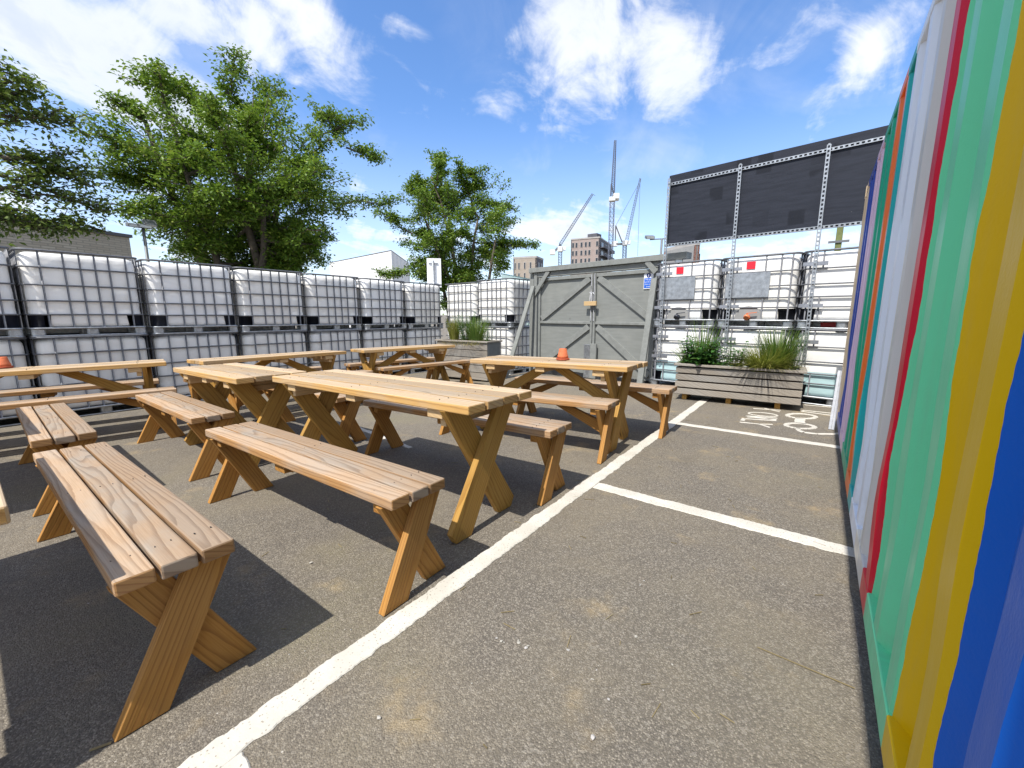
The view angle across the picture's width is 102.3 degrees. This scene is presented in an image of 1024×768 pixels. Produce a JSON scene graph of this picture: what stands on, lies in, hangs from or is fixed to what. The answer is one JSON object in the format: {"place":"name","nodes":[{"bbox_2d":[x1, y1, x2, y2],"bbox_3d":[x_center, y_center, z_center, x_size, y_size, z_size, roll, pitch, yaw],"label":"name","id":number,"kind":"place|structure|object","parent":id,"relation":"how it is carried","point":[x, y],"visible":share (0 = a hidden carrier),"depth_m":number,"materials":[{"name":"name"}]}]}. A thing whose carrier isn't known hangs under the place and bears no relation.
{"place":"outdoors","nodes":[
{"label":"outdoors","id":0,"kind":"place"},
{"bbox_2d":[0,315,883,767],"bbox_3d":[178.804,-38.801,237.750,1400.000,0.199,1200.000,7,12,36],"label":"ground","id":1,"kind":"structure","parent":0,"point":[70,661],"depth_m":1.62,"materials":[{"name":"grey asphalt"}]},
{"bbox_2d":[0,483,10,525],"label":"picnic table","id":2,"kind":"object","parent":1,"relation":"on","point":[5,518],"visible":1,"depth_m":0.94,"materials":[{"name":"brown wood"}]},
{"bbox_2d":[0,335,37,427],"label":"caged tank","id":3,"kind":"object","parent":1,"relation":"on","point":[15,351],"visible":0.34,"depth_m":4.84,"materials":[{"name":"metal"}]},
{"bbox_2d":[0,246,25,337],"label":"caged tank","id":4,"kind":"object","parent":3,"relation":"on","point":[11,324],"visible":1,"depth_m":4.76,"materials":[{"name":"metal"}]},
{"bbox_2d":[15,403,97,516],"bbox_3d":[-3.434,0.486,3.108,1.689,0.474,0.378,6,11,38],"label":"picnic bench","id":5,"kind":"object","parent":1,"relation":"on","point":[57,426],"visible":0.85,"depth_m":2.73,"materials":[{"name":"brown wood"}]},
{"bbox_2d":[0,220,132,259],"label":"brick hall","id":6,"kind":"structure","parent":1,"relation":"on","point":[117,244],"depth_m":15.70,"materials":[{"name":"brick"}]},
{"bbox_2d":[0,49,140,246],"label":"leafy tree","id":7,"kind":"object","parent":1,"relation":"on","point":[9,98],"visible":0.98,"depth_m":6.64,"materials":[{"name":"green plant"}]},
{"bbox_2d":[0,378,158,397],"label":"picnic bench","id":8,"kind":"object","parent":1,"relation":"on","point":[50,391],"visible":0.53,"depth_m":4.61,"materials":[{"name":"brown wood"}]},
{"bbox_2d":[0,359,166,428],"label":"picnic table","id":9,"kind":"object","parent":1,"relation":"on","point":[66,370],"visible":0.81,"depth_m":4.35,"materials":[{"name":"brown wood"}]},
{"bbox_2d":[0,357,13,368],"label":"flower pot","id":10,"kind":"object","parent":9,"relation":"on","point":[5,362],"visible":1,"depth_m":4.08,"materials":[{"name":"ceramic"}]},
{"bbox_2d":[0,386,176,424],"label":"picnic bench","id":11,"kind":"object","parent":1,"relation":"on","point":[123,397],"visible":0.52,"depth_m":4.03,"materials":[{"name":"brown wood"}]},
{"bbox_2d":[26,332,153,416],"bbox_3d":[-5.764,-0.168,5.679,1.029,1.028,1.104,7,12,36],"label":"caged tank","id":12,"kind":"object","parent":1,"relation":"on","point":[54,350],"visible":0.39,"depth_m":5.30,"materials":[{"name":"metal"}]},
{"bbox_2d":[9,247,147,336],"bbox_3d":[-5.778,-1.180,5.514,1.029,1.028,1.104,7,12,36],"label":"caged tank","id":13,"kind":"object","parent":12,"relation":"on","point":[61,293],"visible":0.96,"depth_m":5.17,"materials":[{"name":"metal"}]},
{"bbox_2d":[125,219,157,261],"bbox_3d":[-7.450,-1.684,8.551,0.494,3.318,0.205,-8,12,-40],"label":"floodlight pole","id":14,"kind":"object","parent":1,"relation":"on","point":[148,224],"visible":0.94,"depth_m":8.34,"materials":[{"name":"grey metal"}]},
{"bbox_2d":[33,442,256,741],"bbox_3d":[-1.728,0.663,1.801,1.915,0.474,0.378,6,11,36],"label":"picnic bench","id":15,"kind":"object","parent":1,"relation":"on","point":[145,537],"visible":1,"depth_m":1.31,"materials":[{"name":"brown wood"}]},
{"bbox_2d":[135,391,234,481],"bbox_3d":[-2.919,0.392,3.655,1.746,0.474,0.377,6,11,38],"label":"picnic bench","id":16,"kind":"object","parent":1,"relation":"on","point":[199,417],"visible":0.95,"depth_m":3.31,"materials":[{"name":"brown wood"}]},
{"bbox_2d":[142,330,238,400],"bbox_3d":[-5.102,-0.309,6.573,1.029,1.028,1.104,7,12,36],"label":"caged tank","id":17,"kind":"object","parent":1,"relation":"on","point":[175,350],"visible":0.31,"depth_m":6.09,"materials":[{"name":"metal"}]},
{"bbox_2d":[133,259,238,334],"bbox_3d":[-5.086,-1.319,6.398,1.029,1.028,1.104,7,12,36],"label":"caged tank","id":18,"kind":"object","parent":17,"relation":"on","point":[183,298],"visible":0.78,"depth_m":6.04,"materials":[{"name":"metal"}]},
{"bbox_2d":[58,42,403,275],"bbox_3d":[-6.758,-4.278,10.480,6.436,7.902,5.740,3,10,17],"label":"leafy tree","id":19,"kind":"object","parent":1,"relation":"on","point":[263,233],"visible":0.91,"depth_m":9.23,"materials":[{"name":"green plant"}]},
{"bbox_2d":[221,752,250,767],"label":"road marking line","id":20,"kind":"object","parent":1,"relation":"on","point":[240,760],"visible":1,"depth_m":1.09,"materials":[{"name":"paint"}]},
{"bbox_2d":[173,363,306,465],"bbox_3d":[-2.468,0.234,3.747,1.489,0.746,0.578,6,11,36],"label":"picnic table","id":21,"kind":"object","parent":1,"relation":"on","point":[245,383],"visible":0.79,"depth_m":3.44,"materials":[{"name":"brown wood"}]},
{"bbox_2d":[183,366,321,400],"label":"picnic bench","id":22,"kind":"object","parent":1,"relation":"on","point":[194,394],"visible":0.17,"depth_m":5.27,"materials":[{"name":"brown wood"}]},
{"bbox_2d":[187,350,346,386],"bbox_3d":[-3.111,-0.016,5.459,0.578,0.746,1.755,5,10,35],"label":"picnic table","id":23,"kind":"object","parent":1,"relation":"on","point":[325,359],"visible":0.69,"depth_m":5.36,"materials":[{"name":"brown wood"}]},
{"bbox_2d":[233,329,309,368],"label":"caged tank","id":24,"kind":"object","parent":1,"relation":"on","point":[254,343],"visible":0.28,"depth_m":7.05,"materials":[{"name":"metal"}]},
{"bbox_2d":[227,267,306,332],"bbox_3d":[-4.407,-1.454,7.258,1.029,1.028,1.104,7,12,36],"label":"caged tank","id":25,"kind":"object","parent":24,"relation":"on","point":[266,300],"visible":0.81,"depth_m":6.90,"materials":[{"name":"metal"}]},
{"bbox_2d":[228,370,372,412],"bbox_3d":[-2.630,0.141,5.287,0.377,0.474,1.753,6,11,40],"label":"picnic bench","id":26,"kind":"object","parent":1,"relation":"on","point":[235,402],"visible":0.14,"depth_m":4.66,"materials":[{"name":"brown wood"}]},
{"bbox_2d":[262,389,366,441],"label":"picnic bench","id":27,"kind":"object","parent":1,"relation":"on","point":[347,414],"visible":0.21,"depth_m":3.89,"materials":[{"name":"brown wood"}]},
{"bbox_2d":[205,421,445,616],"bbox_3d":[-1.133,0.582,2.260,1.893,0.474,0.377,6,11,36],"label":"picnic bench","id":28,"kind":"object","parent":1,"relation":"on","point":[390,491],"visible":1,"depth_m":1.87,"materials":[{"name":"brown wood"}]},
{"bbox_2d":[302,328,362,370],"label":"caged tank","id":29,"kind":"object","parent":1,"relation":"on","point":[341,340],"visible":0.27,"depth_m":7.98,"materials":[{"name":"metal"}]},
{"bbox_2d":[296,273,361,330],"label":"caged tank","id":30,"kind":"object","parent":29,"relation":"on","point":[330,302],"visible":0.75,"depth_m":7.78,"materials":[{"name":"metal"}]},
{"bbox_2d":[329,250,409,327],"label":"white shed","id":31,"kind":"structure","parent":1,"relation":"on","point":[360,266],"depth_m":31.02,"materials":[{"name":"white metal"}]},
{"bbox_2d":[358,327,407,374],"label":"caged tank","id":32,"kind":"object","parent":1,"relation":"on","point":[374,338],"visible":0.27,"depth_m":8.81,"materials":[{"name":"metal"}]},
{"bbox_2d":[351,278,406,329],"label":"caged tank","id":33,"kind":"object","parent":32,"relation":"on","point":[380,303],"visible":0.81,"depth_m":8.63,"materials":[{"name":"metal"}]},
{"bbox_2d":[360,427,411,447],"bbox_3d":[-1.387,0.521,4.233,1.314,0.033,0.065,9,13,44],"label":"road marking line","id":34,"kind":"object","parent":1,"relation":"on","point":[370,432],"visible":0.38,"depth_m":4.28,"materials":[{"name":"paint"}]},
{"bbox_2d":[344,357,434,378],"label":"picnic bench","id":35,"kind":"object","parent":1,"relation":"on","point":[354,366],"visible":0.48,"depth_m":7.46,"materials":[{"name":"brown wood"}]},
{"bbox_2d":[272,369,531,543],"bbox_3d":[-0.860,0.352,2.820,2.072,0.746,0.578,6,11,37],"label":"picnic table","id":36,"kind":"object","parent":1,"relation":"on","point":[456,408],"visible":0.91,"depth_m":2.36,"materials":[{"name":"brown wood"}]},
{"bbox_2d":[350,344,454,380],"bbox_3d":[-1.756,-0.247,6.865,1.626,0.746,0.578,-9,11,-42],"label":"picnic table","id":37,"kind":"object","parent":1,"relation":"on","point":[438,351],"visible":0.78,"depth_m":6.70,"materials":[{"name":"brown wood"}]},
{"bbox_2d":[404,328,442,373],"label":"caged tank","id":38,"kind":"object","parent":1,"relation":"on","point":[421,336],"visible":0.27,"depth_m":9.60,"materials":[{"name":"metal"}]},
{"bbox_2d":[394,282,442,328],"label":"caged tank","id":39,"kind":"object","parent":38,"relation":"on","point":[421,305],"visible":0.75,"depth_m":9.51,"materials":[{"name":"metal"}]},
{"bbox_2d":[375,359,472,383],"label":"picnic bench","id":40,"kind":"object","parent":1,"relation":"on","point":[463,363],"visible":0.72,"depth_m":6.79,"materials":[{"name":"brown wood"}]},
{"bbox_2d":[23,411,837,739],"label":"pebbles","id":41,"kind":"object","parent":1,"relation":"on","point":[501,641],"visible":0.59,"depth_m":1.47,"materials":[{"name":"stone"}]},
{"bbox_2d":[427,258,441,326],"bbox_3d":[-1.888,-1.671,10.156,0.337,2.759,0.081,-1,10,-8],"label":"road sign","id":42,"kind":"object","parent":1,"relation":"on","point":[433,270],"visible":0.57,"depth_m":10.00,"materials":[{"name":"metal"}]},
{"bbox_2d":[177,396,711,767],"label":"road marking line","id":43,"kind":"object","parent":1,"relation":"on","point":[261,721],"visible":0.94,"depth_m":1.49,"materials":[{"name":"paint"}]},
{"bbox_2d":[369,147,541,323],"bbox_3d":[-2.175,-5.078,16.294,5.707,7.534,5.257,7,12,36],"label":"leafy tree","id":44,"kind":"object","parent":1,"relation":"on","point":[444,243],"visible":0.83,"depth_m":15.62,"materials":[{"name":"green plant"}]},
{"bbox_2d":[363,399,571,505],"bbox_3d":[-0.449,0.427,3.190,1.888,0.474,0.377,5,11,35],"label":"picnic bench","id":45,"kind":"object","parent":1,"relation":"on","point":[541,432],"visible":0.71,"depth_m":2.74,"materials":[{"name":"brown wood"}]},
{"bbox_2d":[435,338,501,380],"bbox_3d":[-0.879,-0.503,8.298,1.336,0.773,0.496,6,11,33],"label":"grey planter","id":46,"kind":"object","parent":1,"relation":"on","point":[482,349],"visible":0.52,"depth_m":7.99,"materials":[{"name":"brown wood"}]},
{"bbox_2d":[445,318,461,341],"bbox_3d":[-1.169,-1.094,8.300,0.462,0.542,0.441,7,12,36],"label":"grass tuft","id":47,"kind":"object","parent":46,"relation":"on","point":[453,333],"visible":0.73,"depth_m":8.24,"materials":[{"name":"plant"}]},
{"bbox_2d":[440,338,489,346],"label":"dry grass","id":48,"kind":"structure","parent":46,"relation":"on","point":[467,344],"depth_m":7.80,"materials":[{"name":"beige plant"}]},
{"bbox_2d":[452,311,479,339],"bbox_3d":[-0.926,-1.143,8.260,0.609,0.656,0.531,-1,10,-7],"label":"wildflower","id":49,"kind":"object","parent":46,"relation":"on","point":[463,336],"visible":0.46,"depth_m":8.21,"materials":[{"name":"green plant"}]},
{"bbox_2d":[459,316,493,342],"bbox_3d":[-0.680,-1.066,8.007,0.802,0.585,0.726,7,12,36],"label":"grass tuft","id":50,"kind":"object","parent":46,"relation":"on","point":[475,334],"visible":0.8,"depth_m":7.93,"materials":[{"name":"green plant"}]},
{"bbox_2d":[483,324,493,343],"bbox_3d":[-0.472,-0.967,7.933,0.298,0.416,0.259,7,12,36],"label":"weed plant","id":51,"kind":"object","parent":46,"relation":"on","point":[487,338],"visible":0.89,"depth_m":7.93,"materials":[{"name":"green plant"}]},
{"bbox_2d":[89,399,854,751],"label":"twig litter","id":52,"kind":"object","parent":1,"relation":"on","point":[567,645],"visible":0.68,"depth_m":1.41,"materials":[{"name":"brown wood"}]},
{"bbox_2d":[480,327,528,373],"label":"caged tank","id":53,"kind":"object","parent":1,"relation":"on","point":[506,335],"visible":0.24,"depth_m":9.05,"materials":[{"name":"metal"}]},
{"bbox_2d":[477,278,529,326],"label":"caged tank","id":54,"kind":"object","parent":53,"relation":"on","point":[502,302],"visible":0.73,"depth_m":8.94,"materials":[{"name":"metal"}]},
{"bbox_2d":[501,273,528,324],"bbox_3d":[0.103,-1.970,11.979,0.544,2.742,3.988,-4,10,-21],"label":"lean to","id":55,"kind":"object","parent":1,"relation":"on","point":[507,276],"visible":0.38,"depth_m":11.51,"materials":[{"name":"white metal"}]},
{"bbox_2d":[513,256,543,278],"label":"apartment block","id":56,"kind":"structure","parent":1,"relation":"on","point":[522,265],"depth_m":117.31,"materials":[{"name":"brick"}]},
{"bbox_2d":[439,391,618,463],"bbox_3d":[0.075,0.315,3.852,1.800,0.473,0.377,5,10,33],"label":"picnic bench","id":57,"kind":"object","parent":1,"relation":"on","point":[602,423],"visible":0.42,"depth_m":3.42,"materials":[{"name":"brown wood"}]},
{"bbox_2d":[470,355,647,451],"bbox_3d":[0.407,0.130,4.124,1.708,0.746,0.578,5,11,35],"label":"picnic table","id":58,"kind":"object","parent":1,"relation":"on","point":[498,367],"visible":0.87,"depth_m":3.85,"materials":[{"name":"brown wood"}]},
{"bbox_2d":[556,348,569,360],"bbox_3d":[0.498,-0.291,4.034,0.134,0.111,0.134,7,12,36],"label":"flower pot","id":59,"kind":"object","parent":58,"relation":"on","point":[562,355],"visible":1,"depth_m":4.00,"materials":[{"name":"ceramic"}]},
{"bbox_2d":[550,194,594,264],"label":"tower crane","id":60,"kind":"object","parent":1,"relation":"on","point":[560,248],"visible":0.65,"depth_m":142.44,"materials":[{"name":"white metal"}]},
{"bbox_2d":[571,233,614,274],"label":"tower block","id":61,"kind":"structure","parent":1,"relation":"on","point":[593,247],"depth_m":162.71,"materials":[{"name":"brick"}]},
{"bbox_2d":[515,375,676,438],"bbox_3d":[0.840,0.198,4.543,1.795,0.474,0.378,5,11,36],"label":"picnic bench","id":62,"kind":"object","parent":1,"relation":"on","point":[662,406],"visible":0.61,"depth_m":4.16,"materials":[{"name":"brown wood"}]},
{"bbox_2d":[506,251,691,383],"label":"wooden gate","id":63,"kind":"structure","parent":1,"relation":"on","point":[609,314],"depth_m":7.78,"materials":[{"name":"paint"}]},
{"bbox_2d":[643,273,653,288],"bbox_3d":[2.313,-1.750,6.981,0.013,0.270,0.170,-9,13,-44],"label":"notice sign","id":64,"kind":"object","parent":63,"relation":"attached to","point":[647,278],"visible":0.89,"depth_m":6.99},
{"bbox_2d":[608,140,619,259],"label":"tower crane","id":65,"kind":"object","parent":1,"relation":"on","point":[614,197],"visible":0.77,"depth_m":128.08,"materials":[{"name":"metal"}]},
{"bbox_2d":[611,178,640,257],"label":"tower crane","id":66,"kind":"object","parent":1,"relation":"on","point":[625,242],"visible":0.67,"depth_m":138.58,"materials":[{"name":"metal"}]},
{"bbox_2d":[645,235,663,262],"bbox_3d":[9.811,-6.612,27.617,2.082,6.696,0.541,3,10,19],"label":"floodlight pole","id":67,"kind":"object","parent":1,"relation":"on","point":[651,237],"visible":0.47,"depth_m":27.18,"materials":[{"name":"grey metal"}]},
{"bbox_2d":[663,243,699,322],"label":"grey building","id":68,"kind":"structure","parent":1,"relation":"on","point":[694,249],"depth_m":62.54,"materials":[{"name":"concrete"}]},
{"bbox_2d":[650,325,720,383],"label":"caged tank","id":69,"kind":"object","parent":1,"relation":"on","point":[664,369],"visible":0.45,"depth_m":6.65,"materials":[{"name":"plastic"}]},
{"bbox_2d":[653,259,725,326],"bbox_3d":[2.955,-1.440,6.682,0.984,0.984,1.059,9,13,43],"label":"caged tank","id":70,"kind":"object","parent":69,"relation":"on","point":[692,291],"visible":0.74,"depth_m":6.31,"materials":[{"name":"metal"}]},
{"bbox_2d":[593,483,854,556],"bbox_3d":[1.287,0.787,2.354,1.744,0.004,0.132,7,12,36],"label":"road marking line","id":71,"kind":"object","parent":1,"relation":"on","point":[786,534],"visible":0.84,"depth_m":2.35,"materials":[{"name":"paint"}]},
{"bbox_2d":[674,361,806,408],"bbox_3d":[3.010,-0.005,5.542,1.511,0.503,0.516,6,11,33],"label":"slatted planter","id":72,"kind":"object","parent":1,"relation":"on","point":[742,383],"visible":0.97,"depth_m":5.31,"materials":[{"name":"grey wood"}]},
{"bbox_2d":[666,339,704,366],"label":"arching grass","id":73,"kind":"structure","parent":72,"relation":"on","point":[683,354],"depth_m":5.78,"materials":[{"name":"green plant"}]},
{"bbox_2d":[679,335,724,368],"bbox_3d":[2.599,-0.439,5.642,0.562,0.460,0.599,0,10,-2],"label":"leafy plant","id":74,"kind":"object","parent":72,"relation":"on","point":[698,357],"visible":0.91,"depth_m":5.57,"materials":[{"name":"green plant"}]},
{"bbox_2d":[685,319,726,355],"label":"tall grass","id":75,"kind":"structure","parent":72,"relation":"on","point":[697,338],"depth_m":5.72,"materials":[{"name":"green plant"}]},
{"bbox_2d":[708,359,726,369],"bbox_3d":[2.747,-0.275,5.535,0.237,0.166,0.229,1,10,5],"label":"plant","id":76,"kind":"object","parent":72,"relation":"on","point":[722,364],"visible":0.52,"depth_m":5.48,"materials":[{"name":"green plant"}]},
{"bbox_2d":[715,337,751,369],"bbox_3d":[2.942,-0.396,5.466,0.349,0.427,0.479,-5,11,-28],"label":"leafy plant","id":77,"kind":"object","parent":72,"relation":"on","point":[731,361],"visible":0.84,"depth_m":5.43,"materials":[{"name":"green plant"}]},
{"bbox_2d":[751,326,809,372],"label":"tall grass","id":78,"kind":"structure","parent":72,"relation":"on","point":[774,345],"depth_m":5.16,"materials":[{"name":"green plant"}]},
{"bbox_2d":[779,334,808,369],"bbox_3d":[3.531,-0.404,5.213,0.328,0.526,0.290,1,10,8],"label":"weed plant","id":79,"kind":"object","parent":72,"relation":"on","point":[792,367],"visible":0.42,"depth_m":5.17,"materials":[{"name":"green plant"}]},
{"bbox_2d":[716,326,795,365],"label":"caged tank","id":80,"kind":"object","parent":1,"relation":"on","point":[741,335],"visible":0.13,"depth_m":5.87,"materials":[{"name":"plastic"}]},
{"bbox_2d":[717,252,806,327],"bbox_3d":[3.668,-1.327,6.012,0.984,0.984,1.059,9,13,43],"label":"caged tank","id":81,"kind":"object","parent":80,"relation":"on","point":[766,291],"visible":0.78,"depth_m":5.65,"materials":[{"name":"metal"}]},
{"bbox_2d":[678,422,839,448],"bbox_3d":[2.513,0.513,3.982,1.744,0.004,0.106,7,12,36],"label":"road marking line","id":82,"kind":"object","parent":1,"relation":"on","point":[780,438],"visible":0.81,"depth_m":4.00,"materials":[{"name":"paint"}]},
{"bbox_2d":[741,408,779,427],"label":"road marking letters","id":83,"kind":"object","parent":1,"relation":"on","point":[757,416],"visible":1,"depth_m":4.74,"materials":[{"name":"paint"}]},
{"bbox_2d":[783,404,837,434],"bbox_3d":[3.479,0.386,4.731,0.580,0.004,1.638,7,12,36],"label":"road marking symbol","id":84,"kind":"object","parent":1,"relation":"on","point":[797,420],"visible":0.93,"depth_m":4.51,"materials":[{"name":"paint"}]},
{"bbox_2d":[793,327,846,406],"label":"caged tank","id":85,"kind":"object","parent":1,"relation":"on","point":[824,360],"visible":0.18,"depth_m":5.30,"materials":[{"name":"plastic"}]},
{"bbox_2d":[796,246,858,329],"bbox_3d":[4.409,-1.219,5.371,0.984,0.984,0.979,9,13,43],"label":"caged tank","id":86,"kind":"object","parent":85,"relation":"on","point":[834,283],"visible":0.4,"depth_m":5.15,"materials":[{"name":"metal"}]},
{"bbox_2d":[652,125,888,363],"bbox_3d":[3.709,-1.586,5.290,3.841,2.811,0.078,9,13,43],"label":"black hoarding","id":87,"kind":"object","parent":86,"relation":"attached to","point":[820,185],"visible":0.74,"depth_m":5.41,"materials":[{"name":"metal"}]},
{"bbox_2d":[820,322,835,326],"bbox_3d":[4.422,-0.756,5.252,0.770,0.068,0.250,9,13,43],"label":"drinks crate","id":88,"kind":"object","parent":86,"relation":"in","point":[827,324],"visible":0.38,"depth_m":5.37,"materials":[{"name":"red plastic"}]},
{"bbox_2d":[828,370,841,429],"bbox_3d":[3.331,0.166,4.239,0.049,0.602,0.169,9,13,44],"label":"metal post","id":89,"kind":"object","parent":1,"relation":"on","point":[833,411],"visible":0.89,"depth_m":4.23,"materials":[{"name":"white metal"}]},
{"bbox_2d":[828,227,849,251],"bbox_3d":[6.646,-1.648,8.597,0.340,3.231,0.102,7,12,37],"label":"green post","id":90,"kind":"object","parent":1,"relation":"on","point":[838,241],"visible":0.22,"depth_m":8.35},
{"bbox_2d":[836,0,1023,767],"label":"shipping container","id":91,"kind":"object","parent":1,"relation":"on","point":[930,417],"visible":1,"depth_m":0.92,"materials":[{"name":"metal"}]},
{"bbox_2d":[0,0,932,314],"label":"sky","id":92,"kind":"structure","parent":0,"point":[542,92],"materials":[{"name":"blue"}]},
{"bbox_2d":[726,339,807,372],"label":"fountain grass","id":93,"kind":"object","parent":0,"point":[752,361],"depth_m":5.11,"materials":[{"name":"plant"}]},
{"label":"caged tank","id":94,"kind":"object","parent":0,"visible":0},
{"bbox_2d":[445,282,489,326],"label":"caged tank","id":95,"kind":"object","parent":94,"relation":"on","point":[462,298],"visible":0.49,"depth_m":9.66,"materials":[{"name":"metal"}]}
]}

